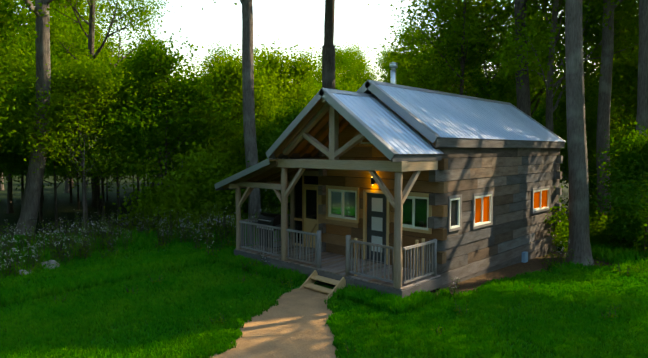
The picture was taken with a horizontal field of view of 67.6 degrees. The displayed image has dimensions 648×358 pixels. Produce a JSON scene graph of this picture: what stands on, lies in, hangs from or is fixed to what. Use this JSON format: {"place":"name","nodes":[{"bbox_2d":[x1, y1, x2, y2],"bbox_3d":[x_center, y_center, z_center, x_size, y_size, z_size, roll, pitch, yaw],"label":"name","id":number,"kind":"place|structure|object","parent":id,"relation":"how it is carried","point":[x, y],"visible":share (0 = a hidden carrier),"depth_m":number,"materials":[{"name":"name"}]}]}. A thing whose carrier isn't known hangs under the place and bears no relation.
{"place":"outdoors","nodes":[
{"label":"outdoors","id":0,"kind":"place"},
{"bbox_2d":[12,42,615,175],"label":"distant forest backdrop","id":1,"kind":"structure","parent":0,"point":[118,173],"depth_m":79.04,"materials":[{"name":"green plant"}]},
{"bbox_2d":[1,0,637,81],"label":"sky","id":2,"kind":"structure","parent":0,"point":[300,22],"materials":[{"name":"white"}]},
{"bbox_2d":[0,174,639,357],"bbox_3d":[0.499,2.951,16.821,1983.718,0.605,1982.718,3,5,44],"label":"terrain","id":3,"kind":"structure","parent":0,"point":[292,324],"depth_m":12.32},
{"bbox_2d":[1,226,13,258],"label":"weed plant","id":4,"kind":"object","parent":3,"relation":"on","point":[6,249],"visible":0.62,"depth_m":15.71,"materials":[{"name":"green plant"}]},
{"bbox_2d":[2,253,15,275],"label":"weed plant","id":5,"kind":"object","parent":3,"relation":"on","point":[7,270],"visible":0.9,"depth_m":14.42,"materials":[{"name":"green plant"}]},
{"bbox_2d":[4,219,17,248],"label":"weed plant","id":6,"kind":"object","parent":3,"relation":"on","point":[10,233],"visible":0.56,"depth_m":16.90,"materials":[{"name":"green plant"}]},
{"bbox_2d":[6,238,21,264],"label":"weed plant","id":7,"kind":"object","parent":3,"relation":"on","point":[15,254],"visible":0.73,"depth_m":15.51,"materials":[{"name":"green plant"}]},
{"bbox_2d":[0,72,29,201],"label":"understory tree","id":8,"kind":"object","parent":3,"relation":"on","point":[3,151],"visible":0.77,"depth_m":20.70,"materials":[{"name":"green plant"}]},
{"bbox_2d":[8,248,24,276],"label":"weed plant","id":9,"kind":"object","parent":3,"relation":"on","point":[17,262],"visible":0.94,"depth_m":14.42,"materials":[{"name":"green plant"}]},
{"bbox_2d":[21,172,23,204],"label":"understory tree","id":10,"kind":"object","parent":3,"relation":"on","point":[22,189],"depth_m":32.60,"materials":[{"name":"brown plant"}]},
{"bbox_2d":[18,224,34,247],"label":"weed plant","id":11,"kind":"object","parent":3,"relation":"on","point":[28,238],"visible":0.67,"depth_m":17.35,"materials":[{"name":"green plant"}]},
{"bbox_2d":[20,221,35,241],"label":"weed plant","id":12,"kind":"object","parent":3,"relation":"on","point":[29,229],"visible":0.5,"depth_m":18.16,"materials":[{"name":"green plant"}]},
{"bbox_2d":[0,34,56,137],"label":"understory tree","id":13,"kind":"object","parent":3,"relation":"on","point":[6,75],"visible":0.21,"depth_m":23.73,"materials":[{"name":"green plant"}]},
{"bbox_2d":[22,245,37,266],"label":"weed by rock","id":14,"kind":"object","parent":3,"relation":"on","point":[30,256],"visible":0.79,"depth_m":15.42,"materials":[{"name":"green plant"}]},
{"bbox_2d":[0,49,63,220],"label":"understory tree","id":15,"kind":"object","parent":3,"relation":"on","point":[30,63],"visible":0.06,"depth_m":23.89,"materials":[{"name":"green plant"}]},
{"bbox_2d":[0,0,64,213],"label":"forest tree","id":16,"kind":"object","parent":3,"relation":"on","point":[10,209],"visible":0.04,"depth_m":28.18,"materials":[{"name":"green plant"}]},
{"bbox_2d":[13,0,52,236],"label":"pale leaning tree","id":17,"kind":"object","parent":3,"relation":"on","point":[31,200],"visible":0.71,"depth_m":20.03,"materials":[{"name":"grey plant"}]},
{"bbox_2d":[0,0,70,169],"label":"understory tree","id":18,"kind":"object","parent":3,"relation":"on","point":[8,14],"visible":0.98,"depth_m":18.31,"materials":[{"name":"green plant"}]},
{"bbox_2d":[29,235,44,265],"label":"weed plant","id":19,"kind":"object","parent":3,"relation":"on","point":[38,251],"visible":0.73,"depth_m":15.57,"materials":[{"name":"green plant"}]},
{"bbox_2d":[2,31,78,175],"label":"understory tree","id":20,"kind":"object","parent":3,"relation":"on","point":[34,50],"visible":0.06,"depth_m":27.32,"materials":[{"name":"green plant"}]},
{"bbox_2d":[9,0,86,64],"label":"forest tree","id":21,"kind":"object","parent":3,"relation":"on","point":[56,23],"visible":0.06,"depth_m":34.81,"materials":[{"name":"green plant"}]},
{"bbox_2d":[41,260,58,268],"bbox_3d":[-9.011,2.912,15.737,1.398,0.491,0.714,6,10,44],"label":"limestone rock","id":22,"kind":"object","parent":3,"relation":"on","point":[46,262],"visible":0.25,"depth_m":15.61,"materials":[{"name":"grey stone"}]},
{"bbox_2d":[49,233,59,259],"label":"weed plant","id":23,"kind":"object","parent":3,"relation":"on","point":[52,253],"visible":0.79,"depth_m":16.03,"materials":[{"name":"green plant"}]},
{"bbox_2d":[48,218,66,244],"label":"weed plant","id":24,"kind":"object","parent":3,"relation":"on","point":[58,231],"visible":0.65,"depth_m":17.78,"materials":[{"name":"green plant"}]},
{"bbox_2d":[51,226,71,261],"bbox_3d":[-8.774,2.220,16.102,0.743,1.295,0.445,-3,4,-37],"label":"weed plant","id":25,"kind":"object","parent":3,"relation":"on","point":[61,247],"visible":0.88,"depth_m":16.07,"materials":[{"name":"green plant"}]},
{"bbox_2d":[0,56,125,229],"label":"understory tree","id":26,"kind":"object","parent":3,"relation":"on","point":[24,97],"visible":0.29,"depth_m":21.53,"materials":[{"name":"green plant"}]},
{"bbox_2d":[57,221,73,244],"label":"weed plant","id":27,"kind":"object","parent":3,"relation":"on","point":[67,231],"visible":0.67,"depth_m":17.92,"materials":[{"name":"green plant"}]},
{"bbox_2d":[55,61,76,202],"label":"understory tree","id":28,"kind":"object","parent":3,"relation":"on","point":[71,196],"depth_m":34.64,"materials":[{"name":"brown plant"}]},
{"bbox_2d":[59,228,76,259],"bbox_3d":[-8.533,2.224,16.221,0.437,1.273,0.730,0,3,5],"label":"weed plant","id":29,"kind":"object","parent":3,"relation":"on","point":[70,245],"visible":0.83,"depth_m":16.26,"materials":[{"name":"green plant"}]},
{"bbox_2d":[15,50,124,214],"bbox_3d":[-13.572,-2.137,26.775,7.085,9.805,6.786,-2,4,-28],"label":"understory tree","id":30,"kind":"object","parent":3,"relation":"on","point":[98,198],"depth_m":27.76,"materials":[{"name":"green plant"}]},
{"bbox_2d":[0,49,144,229],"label":"understory tree","id":31,"kind":"object","parent":3,"relation":"on","point":[87,80],"visible":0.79,"depth_m":20.77,"materials":[{"name":"green plant"}]},
{"bbox_2d":[71,232,85,258],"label":"weed plant","id":32,"kind":"object","parent":3,"relation":"on","point":[81,253],"visible":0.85,"depth_m":16.49,"materials":[{"name":"green plant"}]},
{"bbox_2d":[50,3,108,187],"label":"forest tree","id":33,"kind":"object","parent":3,"relation":"on","point":[75,49],"visible":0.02,"depth_m":49.77,"materials":[{"name":"green plant"}]},
{"bbox_2d":[72,219,89,248],"bbox_3d":[-8.682,2.103,17.358,0.481,1.399,0.802,1,4,15],"label":"weed plant","id":34,"kind":"object","parent":3,"relation":"on","point":[84,241],"visible":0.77,"depth_m":17.36,"materials":[{"name":"green plant"}]},
{"bbox_2d":[29,111,141,228],"bbox_3d":[-9.489,0.213,19.419,3.603,6.038,3.748,3,4,39],"label":"tree","id":35,"kind":"object","parent":3,"relation":"on","point":[79,147],"visible":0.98,"depth_m":19.36,"materials":[{"name":"plant"}]},
{"bbox_2d":[54,0,127,192],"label":"forest tree","id":36,"kind":"object","parent":3,"relation":"on","point":[97,41],"visible":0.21,"depth_m":43.41,"materials":[{"name":"green plant"}]},
{"bbox_2d":[87,231,94,250],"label":"weed plant","id":37,"kind":"object","parent":3,"relation":"on","point":[93,243],"visible":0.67,"depth_m":17.41,"materials":[{"name":"green plant"}]},
{"bbox_2d":[43,156,150,209],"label":"understory tree","id":38,"kind":"object","parent":3,"relation":"on","point":[78,204],"depth_m":30.48,"materials":[{"name":"green plant"}]},
{"bbox_2d":[20,0,181,206],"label":"forest tree","id":39,"kind":"object","parent":3,"relation":"on","point":[145,14],"visible":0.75,"depth_m":32.22,"materials":[{"name":"green plant"}]},
{"bbox_2d":[27,42,175,220],"bbox_3d":[-11.341,-1.818,24.190,6.521,9.423,6.809,1,4,14],"label":"understory tree","id":40,"kind":"object","parent":3,"relation":"on","point":[112,71],"visible":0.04,"depth_m":24.10,"materials":[{"name":"green plant"}]},
{"bbox_2d":[92,217,112,251],"bbox_3d":[-8.078,2.095,17.544,0.797,1.390,0.478,-3,5,-44],"label":"weed plant","id":41,"kind":"object","parent":3,"relation":"on","point":[102,246],"visible":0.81,"depth_m":17.58,"materials":[{"name":"green plant"}]},
{"bbox_2d":[47,73,163,225],"bbox_3d":[-10.728,-1.271,24.281,5.711,8.252,5.963,-1,4,-17],"label":"understory tree","id":42,"kind":"object","parent":3,"relation":"on","point":[108,124],"visible":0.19,"depth_m":23.33,"materials":[{"name":"green plant"}]},
{"bbox_2d":[101,219,113,249],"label":"weed plant","id":43,"kind":"object","parent":3,"relation":"on","point":[110,230],"visible":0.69,"depth_m":17.65,"materials":[{"name":"green plant"}]},
{"bbox_2d":[112,210,122,236],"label":"weed plant","id":44,"kind":"object","parent":3,"relation":"on","point":[117,223],"visible":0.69,"depth_m":19.65,"materials":[{"name":"green plant"}]},
{"bbox_2d":[113,32,166,186],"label":"forest tree","id":45,"kind":"object","parent":3,"relation":"on","point":[153,183],"depth_m":39.52,"materials":[{"name":"green plant"}]},
{"bbox_2d":[103,28,210,190],"bbox_3d":[-9.134,-2.487,25.025,5.801,10.335,4.639,1,4,12],"label":"forest tree","id":46,"kind":"object","parent":3,"relation":"on","point":[159,176],"visible":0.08,"depth_m":24.72,"materials":[{"name":"green plant"}]},
{"bbox_2d":[83,20,239,186],"bbox_3d":[-7.932,-2.065,23.297,7.202,10.406,7.519,1,4,23],"label":"understory tree","id":47,"kind":"object","parent":3,"relation":"on","point":[154,60],"visible":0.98,"depth_m":23.24,"materials":[{"name":"green plant"}]},
{"bbox_2d":[163,211,172,236],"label":"weed plant","id":48,"kind":"object","parent":3,"relation":"on","point":[167,224],"visible":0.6,"depth_m":19.86,"materials":[{"name":"green plant"}]},
{"bbox_2d":[104,139,246,237],"bbox_3d":[-6.389,0.373,22.612,6.586,4.513,6.339,1,4,20],"label":"edge bush","id":49,"kind":"object","parent":3,"relation":"on","point":[187,203],"visible":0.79,"depth_m":21.56,"materials":[{"name":"green plant"}]},
{"bbox_2d":[149,141,201,186],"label":"understory tree","id":50,"kind":"object","parent":3,"relation":"on","point":[162,170],"visible":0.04,"depth_m":27.97,"materials":[{"name":"green plant"}]},
{"bbox_2d":[136,70,222,177],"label":"understory tree","id":51,"kind":"object","parent":3,"relation":"on","point":[176,151],"visible":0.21,"depth_m":25.09,"materials":[{"name":"green plant"}]},
{"bbox_2d":[180,217,192,243],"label":"weed plant","id":52,"kind":"object","parent":3,"relation":"on","point":[185,236],"visible":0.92,"depth_m":19.07,"materials":[{"name":"green plant"}]},
{"bbox_2d":[198,213,211,243],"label":"weed plant","id":53,"kind":"object","parent":3,"relation":"on","point":[208,233],"visible":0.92,"depth_m":18.95,"materials":[{"name":"green plant"}]},
{"bbox_2d":[202,235,216,258],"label":"weed plant","id":54,"kind":"object","parent":3,"relation":"on","point":[210,250],"visible":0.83,"depth_m":16.03,"materials":[{"name":"green plant"}]},
{"bbox_2d":[189,41,240,158],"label":"forest tree","id":55,"kind":"object","parent":3,"relation":"on","point":[214,58],"visible":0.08,"depth_m":30.79,"materials":[{"name":"green plant"}]},
{"bbox_2d":[207,214,222,245],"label":"weed plant","id":56,"kind":"object","parent":3,"relation":"on","point":[215,230],"visible":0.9,"depth_m":19.04,"materials":[{"name":"green plant"}]},
{"bbox_2d":[213,212,225,241],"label":"weed plant","id":57,"kind":"object","parent":3,"relation":"on","point":[220,233],"visible":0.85,"depth_m":19.50,"materials":[{"name":"green plant"}]},
{"bbox_2d":[222,213,230,238],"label":"weed plant","id":58,"kind":"object","parent":3,"relation":"on","point":[226,227],"visible":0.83,"depth_m":19.70,"materials":[{"name":"green plant"}]},
{"bbox_2d":[202,0,260,222],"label":"tree trunk","id":59,"kind":"object","parent":3,"relation":"on","point":[251,156],"visible":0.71,"depth_m":21.97,"materials":[{"name":"grey plant"}]},
{"bbox_2d":[178,152,289,228],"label":"tree","id":60,"kind":"object","parent":3,"relation":"on","point":[268,203],"visible":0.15,"depth_m":23.31,"materials":[{"name":"green plant"}]},
{"bbox_2d":[196,91,273,168],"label":"understory tree","id":61,"kind":"object","parent":3,"relation":"on","point":[237,135],"visible":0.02,"depth_m":27.59,"materials":[{"name":"green plant"}]},
{"bbox_2d":[186,38,305,169],"bbox_3d":[-4.014,-2.013,25.592,7.000,10.115,7.309,-1,4,-12],"label":"understory tree","id":62,"kind":"object","parent":3,"relation":"on","point":[234,73],"visible":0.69,"depth_m":25.20,"materials":[{"name":"green plant"}]},
{"bbox_2d":[217,35,321,202],"bbox_3d":[-4.332,-3.056,31.309,8.592,11.890,8.229,3,5,44],"label":"understory tree","id":63,"kind":"object","parent":3,"relation":"on","point":[280,82],"visible":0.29,"depth_m":30.32,"materials":[{"name":"green plant"}]},
{"bbox_2d":[241,117,311,212],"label":"understory tree","id":64,"kind":"object","parent":3,"relation":"on","point":[267,142],"visible":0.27,"depth_m":23.28,"materials":[{"name":"green plant"}]},
{"bbox_2d":[234,92,325,203],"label":"understory tree","id":65,"kind":"object","parent":3,"relation":"on","point":[292,115],"visible":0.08,"depth_m":24.87,"materials":[{"name":"green plant"}]},
{"bbox_2d":[264,46,321,203],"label":"forest tree","id":66,"kind":"object","parent":3,"relation":"on","point":[308,91],"visible":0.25,"depth_m":31.78,"materials":[{"name":"green plant"}]},
{"bbox_2d":[0,216,647,357],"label":"lawn grass","id":67,"kind":"structure","parent":3,"relation":"on","point":[358,317],"depth_m":11.11,"materials":[{"name":"green plant"}]},
{"bbox_2d":[294,78,356,105],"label":"understory tree","id":68,"kind":"object","parent":3,"relation":"on","point":[319,85],"depth_m":34.90,"materials":[{"name":"green plant"}]},
{"bbox_2d":[322,0,334,156],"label":"forked oak tree","id":69,"kind":"object","parent":3,"relation":"on","point":[328,63],"visible":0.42,"depth_m":25.43,"materials":[{"name":"grey plant"}]},
{"bbox_2d":[311,57,347,90],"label":"forest tree","id":70,"kind":"object","parent":3,"relation":"on","point":[319,75],"visible":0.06,"depth_m":41.15,"materials":[{"name":"green plant"}]},
{"bbox_2d":[234,237,441,297],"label":"porch deck and stairs","id":71,"kind":"structure","parent":3,"relation":"on","point":[331,272],"depth_m":13.31,"materials":[{"name":"grey wood"}]},
{"bbox_2d":[253,212,289,247],"bbox_3d":[-1.786,1.746,16.213,1.400,1.197,0.604,3,5,44],"label":"barbecue grill","id":72,"kind":"object","parent":71,"relation":"on","point":[269,219],"visible":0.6,"depth_m":15.97,"materials":[{"name":"black metal"}]},
{"bbox_2d":[294,175,321,247],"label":"screen door","id":73,"kind":"structure","parent":71,"relation":"on","point":[308,224],"depth_m":16.48,"materials":[{"name":"brown wood"}]},
{"bbox_2d":[229,98,437,287],"bbox_3d":[1.363,-0.039,15.857,6.910,4.810,6.314,3,5,44],"label":"porch timber frame","id":74,"kind":"object","parent":71,"relation":"on","point":[333,153],"visible":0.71,"depth_m":12.96,"materials":[{"name":"wood"}]},
{"bbox_2d":[239,211,436,283],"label":"porch railings","id":75,"kind":"object","parent":71,"relation":"on","point":[317,262],"visible":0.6,"depth_m":12.74,"materials":[{"name":"grey wood"}]},
{"bbox_2d":[317,74,360,91],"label":"understory tree","id":76,"kind":"object","parent":3,"relation":"on","point":[346,83],"visible":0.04,"depth_m":42.13,"materials":[{"name":"green plant"}]},
{"bbox_2d":[315,39,363,91],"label":"forest tree","id":77,"kind":"object","parent":3,"relation":"on","point":[339,57],"visible":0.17,"depth_m":53.14,"materials":[{"name":"green plant"}]},
{"bbox_2d":[336,41,379,90],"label":"forest tree","id":78,"kind":"object","parent":3,"relation":"on","point":[354,51],"visible":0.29,"depth_m":58.84,"materials":[{"name":"green plant"}]},
{"bbox_2d":[346,54,381,80],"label":"forest tree","id":79,"kind":"object","parent":3,"relation":"on","point":[366,68],"visible":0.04,"depth_m":65.32,"materials":[{"name":"green plant"}]},
{"bbox_2d":[365,39,417,80],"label":"forest tree","id":80,"kind":"object","parent":3,"relation":"on","point":[382,56],"visible":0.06,"depth_m":49.90,"materials":[{"name":"green plant"}]},
{"bbox_2d":[373,48,425,85],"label":"forest tree","id":81,"kind":"object","parent":3,"relation":"on","point":[387,77],"visible":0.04,"depth_m":36.58,"materials":[{"name":"green plant"}]},
{"bbox_2d":[385,15,435,73],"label":"forest tree","id":82,"kind":"object","parent":3,"relation":"on","point":[403,30],"depth_m":59.21,"materials":[{"name":"green plant"}]},
{"bbox_2d":[383,0,512,98],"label":"tree","id":83,"kind":"object","parent":3,"relation":"on","point":[467,63],"visible":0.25,"depth_m":26.36,"materials":[{"name":"green plant"}]},
{"bbox_2d":[362,0,556,106],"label":"tree","id":84,"kind":"object","parent":3,"relation":"on","point":[450,14],"visible":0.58,"depth_m":24.55,"materials":[{"name":"green plant"}]},
{"bbox_2d":[456,60,557,106],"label":"understory tree","id":85,"kind":"object","parent":3,"relation":"on","point":[501,87],"visible":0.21,"depth_m":24.77,"materials":[{"name":"green plant"}]},
{"bbox_2d":[514,0,530,116],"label":"tree","id":86,"kind":"object","parent":3,"relation":"on","point":[523,99],"visible":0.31,"depth_m":21.52,"materials":[{"name":"brown plant"}]},
{"bbox_2d":[490,26,562,111],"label":"forest tree","id":87,"kind":"object","parent":3,"relation":"on","point":[537,92],"visible":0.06,"depth_m":34.92,"materials":[{"name":"green plant"}]},
{"bbox_2d":[421,0,638,140],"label":"tree","id":88,"kind":"object","parent":3,"relation":"on","point":[628,49],"visible":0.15,"depth_m":24.70,"materials":[{"name":"green plant"}]},
{"bbox_2d":[539,186,568,253],"bbox_3d":[8.573,1.097,19.994,4.096,3.728,4.634,0,3,6],"label":"edge bush","id":89,"kind":"object","parent":3,"relation":"on","point":[561,231],"visible":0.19,"depth_m":18.87,"materials":[{"name":"green plant"}]},
{"bbox_2d":[474,0,638,132],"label":"tree","id":90,"kind":"object","parent":3,"relation":"on","point":[552,31],"visible":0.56,"depth_m":21.99,"materials":[{"name":"green plant"}]},
{"bbox_2d":[560,240,573,264],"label":"weed plant","id":91,"kind":"object","parent":3,"relation":"on","point":[566,253],"visible":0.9,"depth_m":16.46,"materials":[{"name":"green plant"}]},
{"bbox_2d":[531,97,610,202],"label":"understory tree","id":92,"kind":"object","parent":3,"relation":"on","point":[542,112],"visible":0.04,"depth_m":28.97,"materials":[{"name":"green plant"}]},
{"bbox_2d":[565,0,593,264],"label":"tree trunk","id":93,"kind":"object","parent":3,"relation":"on","point":[579,244],"visible":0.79,"depth_m":16.83,"materials":[{"name":"grey plant"}]},
{"bbox_2d":[538,90,633,184],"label":"understory tree","id":94,"kind":"object","parent":3,"relation":"on","point":[590,172],"visible":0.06,"depth_m":27.05,"materials":[{"name":"green plant"}]},
{"bbox_2d":[538,70,635,191],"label":"understory tree","id":95,"kind":"object","parent":3,"relation":"on","point":[591,118],"visible":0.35,"depth_m":23.57,"materials":[{"name":"green plant"}]},
{"bbox_2d":[561,166,615,217],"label":"tree","id":96,"kind":"object","parent":3,"relation":"on","point":[592,186],"visible":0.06,"depth_m":25.12,"materials":[{"name":"green plant"}]},
{"bbox_2d":[541,0,638,145],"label":"tree","id":97,"kind":"object","parent":3,"relation":"on","point":[633,49],"visible":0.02,"depth_m":26.82,"materials":[{"name":"green plant"}]},
{"bbox_2d":[563,181,626,225],"bbox_3d":[13.353,1.373,22.784,4.004,3.220,3.539,-1,4,-14],"label":"shrub","id":98,"kind":"object","parent":3,"relation":"on","point":[593,207],"visible":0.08,"depth_m":22.33,"materials":[{"name":"green plant"}]},
{"bbox_2d":[563,0,638,60],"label":"tree","id":99,"kind":"object","parent":3,"relation":"on","point":[631,25],"visible":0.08,"depth_m":24.68,"materials":[{"name":"green plant"}]},
{"bbox_2d":[596,0,622,222],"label":"tree","id":100,"kind":"object","parent":3,"relation":"on","point":[604,101],"visible":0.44,"depth_m":21.54,"materials":[{"name":"grey plant"}]},
{"bbox_2d":[589,210,631,248],"bbox_3d":[11.846,2.200,20.243,3.031,1.763,2.671,-2,4,-25],"label":"shrub","id":101,"kind":"object","parent":3,"relation":"on","point":[596,234],"visible":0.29,"depth_m":19.87,"materials":[{"name":"green plant"}]},
{"bbox_2d":[587,45,638,172],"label":"understory tree","id":102,"kind":"object","parent":3,"relation":"on","point":[627,89],"visible":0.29,"depth_m":26.04,"materials":[{"name":"green plant"}]},
{"bbox_2d":[588,119,647,253],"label":"understory tree","id":103,"kind":"object","parent":3,"relation":"on","point":[631,177],"visible":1,"depth_m":17.48,"materials":[{"name":"green plant"}]},
{"bbox_2d":[597,197,647,252],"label":"shrub","id":104,"kind":"object","parent":3,"relation":"on","point":[634,227],"visible":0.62,"depth_m":18.46,"materials":[{"name":"green plant"}]},
{"bbox_2d":[630,0,647,246],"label":"tree","id":105,"kind":"object","parent":3,"relation":"on","point":[642,104],"visible":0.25,"depth_m":18.99,"materials":[{"name":"brown plant"}]},
{"bbox_2d":[318,92,562,288],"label":"cabin log walls","id":106,"kind":"structure","parent":0,"point":[511,178],"depth_m":14.93,"materials":[{"name":"wood"}]},
{"bbox_2d":[214,80,565,190],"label":"cabin roof","id":107,"kind":"structure","parent":106,"relation":"on","point":[443,119],"depth_m":14.08,"materials":[{"name":"silver metal"}]},
{"bbox_2d":[389,62,397,83],"bbox_3d":[2.228,-3.140,15.534,0.320,1.200,0.320,3,5,44],"label":"chimney pipe","id":108,"kind":"object","parent":107,"relation":"on","point":[393,66],"visible":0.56,"depth_m":15.44,"materials":[{"name":"silver metal"}]},
{"bbox_2d":[326,132,549,264],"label":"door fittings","id":109,"kind":"object","parent":106,"relation":"attached to","point":[342,203],"visible":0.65,"depth_m":14.44,"materials":[{"name":"white plastic"}]},
{"bbox_2d":[454,251,527,284],"bbox_3d":[5.380,3.003,15.244,0.114,0.710,4.935,3,5,44],"label":"utility box and hose bib","id":110,"kind":"object","parent":106,"relation":"attached to","point":[524,256],"visible":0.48,"depth_m":16.81,"materials":[{"name":"grey metal"}]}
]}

